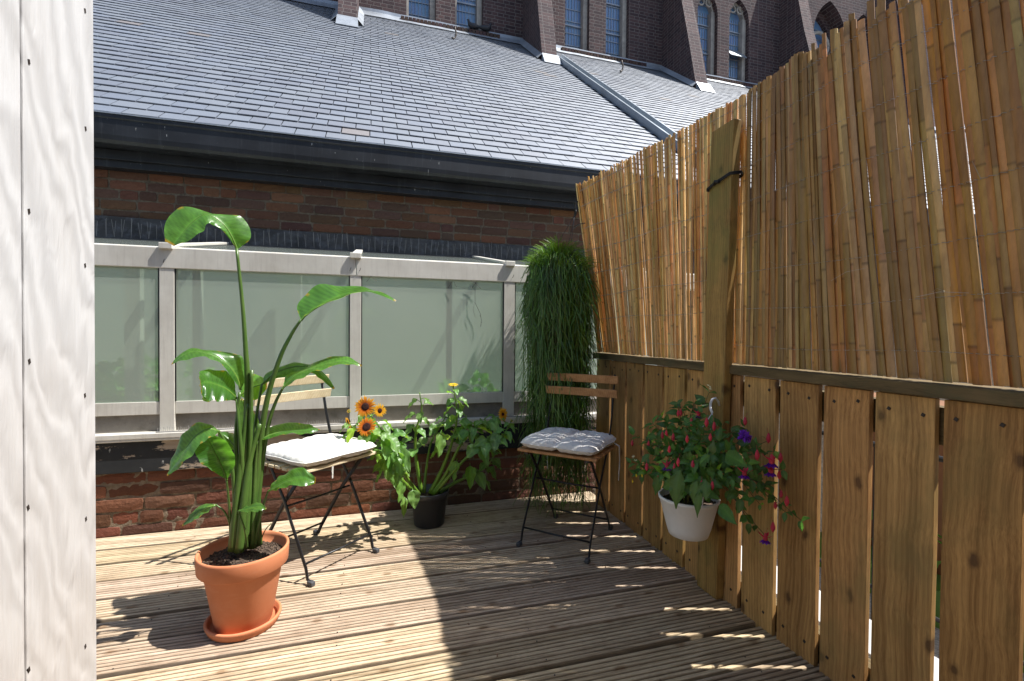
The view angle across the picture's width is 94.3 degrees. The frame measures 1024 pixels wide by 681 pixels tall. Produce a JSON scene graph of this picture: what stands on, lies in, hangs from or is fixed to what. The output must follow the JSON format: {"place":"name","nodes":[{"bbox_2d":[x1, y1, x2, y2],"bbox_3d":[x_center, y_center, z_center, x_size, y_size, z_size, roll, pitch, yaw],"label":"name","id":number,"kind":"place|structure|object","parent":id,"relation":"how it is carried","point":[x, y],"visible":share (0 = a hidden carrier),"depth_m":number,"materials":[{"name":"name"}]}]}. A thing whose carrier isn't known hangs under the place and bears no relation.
{"place":"outdoors","nodes":[
{"label":"outdoors","id":0,"kind":"place"},
{"bbox_2d":[95,412,595,538],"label":"brick wall","id":1,"kind":"structure","parent":0,"point":[139,490],"depth_m":2.48,"materials":[{"name":"red brick"}]},
{"bbox_2d":[155,424,233,432],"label":"bird spikes","id":2,"kind":"object","parent":1,"relation":"on","point":[227,428],"visible":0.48,"depth_m":2.35,"materials":[{"name":"silver metal"}]},
{"bbox_2d":[307,419,363,425],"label":"bird spikes","id":3,"kind":"object","parent":1,"relation":"on","point":[337,423],"visible":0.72,"depth_m":2.56,"materials":[{"name":"silver metal"}]},
{"bbox_2d":[94,242,693,433],"bbox_3d":[-1.026,-0.063,3.077,4.600,1.217,1.035,0,1,-17],"label":"glazed lean to","id":4,"kind":"object","parent":1,"relation":"on","point":[423,334],"visible":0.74,"depth_m":2.85,"materials":[{"name":"glass"}]},
{"bbox_2d":[95,354,180,401],"bbox_3d":[-2.157,0.279,2.587,0.581,0.411,0.243,0,1,-17],"label":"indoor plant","id":5,"kind":"object","parent":4,"relation":"in","point":[108,389],"visible":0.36,"depth_m":2.56,"materials":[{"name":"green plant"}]},
{"bbox_2d":[183,358,214,399],"bbox_3d":[-1.788,0.287,2.707,0.169,0.396,0.176,0,1,-17],"label":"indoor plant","id":6,"kind":"object","parent":4,"relation":"in","point":[189,390],"visible":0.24,"depth_m":2.65,"materials":[{"name":"green plant"}]},
{"bbox_2d":[96,218,534,257],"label":"bird spikes","id":7,"kind":"object","parent":4,"relation":"on","point":[304,235],"visible":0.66,"depth_m":3.44,"materials":[{"name":"metal"}]},
{"bbox_2d":[437,370,498,392],"bbox_3d":[-0.263,0.343,3.163,0.490,0.295,0.190,0,1,-24],"label":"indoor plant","id":8,"kind":"object","parent":4,"relation":"in","point":[444,387],"visible":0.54,"depth_m":3.15,"materials":[{"name":"green plant"}]},
{"bbox_2d":[178,504,661,680],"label":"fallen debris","id":9,"kind":"object","parent":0,"point":[484,589],"visible":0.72,"depth_m":1.71,"materials":[{"name":"brown wood"}]},
{"bbox_2d":[93,0,1023,558],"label":"slate roofed annex","id":10,"kind":"object","parent":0,"point":[301,120],"visible":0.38,"depth_m":3.88,"materials":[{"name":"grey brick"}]},
{"bbox_2d":[289,0,1019,132],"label":"church","id":11,"kind":"structure","parent":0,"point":[697,44],"depth_m":9.62,"materials":[{"name":"brick"}]},
{"bbox_2d":[407,0,434,20],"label":"window","id":12,"kind":"structure","parent":11,"relation":"in","point":[425,9],"depth_m":8.57,"materials":[{"name":"glass"}]},
{"bbox_2d":[455,0,481,29],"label":"window","id":13,"kind":"structure","parent":11,"relation":"in","point":[471,10],"depth_m":8.81,"materials":[{"name":"glass"}]},
{"bbox_2d":[467,19,478,28],"bbox_3d":[-0.668,-5.720,8.627,0.306,0.192,0.108,0,1,-17],"label":"pigeon","id":14,"kind":"object","parent":11,"relation":"on","point":[471,25],"visible":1,"depth_m":8.58,"materials":[{"name":"grey"}]},
{"bbox_2d":[478,23,491,31],"bbox_3d":[-0.513,-5.715,8.652,0.306,0.192,0.108,0,1,-17],"label":"pigeon","id":15,"kind":"object","parent":11,"relation":"on","point":[486,28],"visible":1,"depth_m":8.63,"materials":[{"name":"grey"}]},
{"bbox_2d":[565,0,586,50],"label":"window","id":16,"kind":"structure","parent":11,"relation":"in","point":[575,10],"depth_m":9.44,"materials":[{"name":"glass"}]},
{"bbox_2d":[606,0,626,57],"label":"window","id":17,"kind":"structure","parent":11,"relation":"in","point":[615,9],"depth_m":9.68,"materials":[{"name":"glass"}]},
{"bbox_2d":[697,0,714,74],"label":"window","id":18,"kind":"structure","parent":11,"relation":"in","point":[706,17],"depth_m":10.30,"materials":[{"name":"glass"}]},
{"bbox_2d":[729,3,746,81],"bbox_3d":[4.914,-6.529,10.449,0.510,1.780,0.246,0,1,-17],"label":"window","id":19,"kind":"structure","parent":11,"relation":"in","point":[737,32],"depth_m":10.53,"materials":[{"name":"glass"}]},
{"bbox_2d":[814,11,830,55],"bbox_3d":[7.309,-6.774,11.395,1.000,2.280,0.180,0,1,-17],"label":"window","id":20,"kind":"structure","parent":11,"relation":"in","point":[821,26],"depth_m":11.44,"materials":[{"name":"glass"}]},
{"bbox_2d":[741,546,938,680],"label":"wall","id":21,"kind":"structure","parent":0,"point":[936,668],"depth_m":1.91,"materials":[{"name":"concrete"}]},
{"bbox_2d":[776,559,1023,680],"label":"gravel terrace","id":22,"kind":"structure","parent":0,"point":[936,650],"depth_m":2.49,"materials":[{"name":"grey gravel"}]},
{"bbox_2d":[871,392,943,574],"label":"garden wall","id":23,"kind":"structure","parent":22,"relation":"on","point":[940,487],"depth_m":2.78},
{"bbox_2d":[819,430,1023,665],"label":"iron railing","id":24,"kind":"object","parent":22,"relation":"on","point":[937,619],"visible":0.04,"depth_m":2.55,"materials":[{"name":"black metal"}]},
{"bbox_2d":[819,510,1023,672],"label":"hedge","id":25,"kind":"object","parent":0,"point":[938,588],"visible":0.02,"depth_m":2.59,"materials":[{"name":"green plant"}]},
{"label":"deck joist","id":26,"kind":"structure","parent":0,"visible":0},
{"bbox_2d":[96,491,832,680],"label":"deck","id":27,"kind":"structure","parent":26,"relation":"on","point":[638,608],"depth_m":1.71,"materials":[{"name":"brown wood"}]},
{"bbox_2d":[0,0,96,680],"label":"plank wall","id":28,"kind":"structure","parent":27,"relation":"on","point":[47,491],"depth_m":0.62,"materials":[{"name":"white wood"}]},
{"bbox_2d":[203,599,281,642],"bbox_3d":[-0.918,0.952,1.626,0.233,0.031,0.233,0,1,-17],"label":"plant saucer","id":29,"kind":"object","parent":27,"relation":"on","point":[210,632],"visible":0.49,"depth_m":1.55,"materials":[{"name":"ceramic"}]},
{"bbox_2d":[194,530,288,633],"bbox_3d":[-0.917,0.832,1.624,0.281,0.255,0.281,0,1,-17],"label":"terracotta pot","id":30,"kind":"object","parent":29,"relation":"on","point":[241,589],"visible":0.89,"depth_m":1.55,"materials":[{"name":"ceramic"}]},
{"bbox_2d":[164,206,395,553],"bbox_3d":[-0.775,0.141,1.663,0.723,1.156,0.291,0,1,-17],"label":"bird of paradise plant","id":31,"kind":"object","parent":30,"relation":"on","point":[250,436],"visible":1,"depth_m":1.60,"materials":[{"name":"green plant"}]},
{"bbox_2d":[253,374,379,586],"bbox_3d":[-0.872,0.563,2.111,0.428,0.796,0.392,1,1,31],"label":"folding chair","id":32,"kind":"object","parent":27,"relation":"on","point":[271,464],"visible":0.52,"depth_m":2.14,"materials":[{"name":"brown wood"}]},
{"bbox_2d":[265,433,376,477],"bbox_3d":[-0.857,0.567,2.108,0.363,0.246,0.403,1,1,33],"label":"seat cushion","id":33,"kind":"object","parent":32,"relation":"on","point":[314,450],"visible":0.92,"depth_m":2.01,"materials":[{"name":"white fabric"}]},
{"bbox_2d":[412,484,448,528],"bbox_3d":[-0.433,0.869,2.487,0.203,0.177,0.203,0,1,-17],"label":"black pot","id":34,"kind":"object","parent":27,"relation":"on","point":[429,511],"visible":0.59,"depth_m":2.41,"materials":[{"name":"plastic"}]},
{"bbox_2d":[339,383,517,517],"bbox_3d":[-0.404,0.540,2.418,0.884,0.633,0.421,0,1,-17],"label":"sunflower plant","id":35,"kind":"object","parent":34,"relation":"in","point":[393,454],"visible":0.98,"depth_m":2.41,"materials":[{"name":"green plant"}]},
{"bbox_2d":[516,373,618,563],"bbox_3d":[0.280,0.569,2.324,0.392,0.796,0.428,1,1,29],"label":"folding chair","id":36,"kind":"object","parent":27,"relation":"on","point":[606,393],"visible":0.86,"depth_m":2.36,"materials":[{"name":"brown wood"}]},
{"bbox_2d":[520,427,619,480],"bbox_3d":[0.280,0.572,2.315,0.401,0.247,0.363,1,1,30],"label":"seat cushion","id":37,"kind":"object","parent":36,"relation":"on","point":[573,441],"visible":0.99,"depth_m":2.22,"materials":[{"name":"white fabric"}]},
{"bbox_2d":[697,119,740,599],"bbox_3d":[0.779,0.093,1.798,0.050,1.771,0.184,0,1,-17],"label":"upright plank","id":38,"kind":"object","parent":27,"relation":"on","point":[722,226],"visible":0.8,"depth_m":1.77,"materials":[{"name":"brown wood"}]},
{"bbox_2d":[658,397,719,541],"bbox_3d":[0.657,0.463,1.763,0.216,0.515,0.216,0,1,-17],"label":"hanging pot","id":39,"kind":"object","parent":38,"relation":"hanging from","point":[683,522],"visible":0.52,"depth_m":1.70,"materials":[{"name":"white plastic"}]},
{"bbox_2d":[625,384,809,544],"bbox_3d":[0.653,0.395,1.688,0.319,0.481,0.754,0,1,-17],"label":"fuchsia plant","id":40,"kind":"object","parent":39,"relation":"in","point":[691,476],"visible":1,"depth_m":1.55,"materials":[{"name":"green plant"}]},
{"bbox_2d":[706,170,742,191],"bbox_3d":[0.787,-0.588,1.761,0.082,0.042,0.147,0,1,-17],"label":"black tie","id":41,"kind":"object","parent":38,"relation":"attached to","point":[715,182],"visible":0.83,"depth_m":1.73,"materials":[{"name":"black plastic"}]},
{"bbox_2d":[593,352,1023,680],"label":"timber fence","id":42,"kind":"object","parent":27,"relation":"on","point":[976,432],"visible":0.73,"depth_m":1.29,"materials":[{"name":"brown wood"}]},
{"bbox_2d":[575,93,747,364],"bbox_3d":[0.610,-0.421,2.252,0.153,0.998,1.185,0,1,-17],"label":"bamboo screen","id":43,"kind":"object","parent":42,"relation":"on","point":[663,296],"visible":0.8,"depth_m":2.17,"materials":[{"name":"wood"}]},
{"bbox_2d":[574,201,577,215],"bbox_3d":[0.379,-0.779,2.804,0.010,0.083,0.050,0,1,-17],"label":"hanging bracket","id":44,"kind":"object","parent":43,"relation":"attached to","point":[575,213],"visible":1,"depth_m":2.81,"materials":[{"name":"black metal"}]},
{"bbox_2d":[512,216,603,516],"bbox_3d":[0.259,0.102,2.674,0.490,1.694,0.501,0,1,-17],"label":"hanging plant","id":45,"kind":"object","parent":44,"relation":"hanging from","point":[557,304],"visible":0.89,"depth_m":2.57,"materials":[{"name":"green plant"}]},
{"bbox_2d":[745,0,1023,387],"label":"bamboo screen","id":46,"kind":"object","parent":42,"relation":"on","point":[833,127],"visible":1,"depth_m":1.22,"materials":[{"name":"wood"}]}
]}

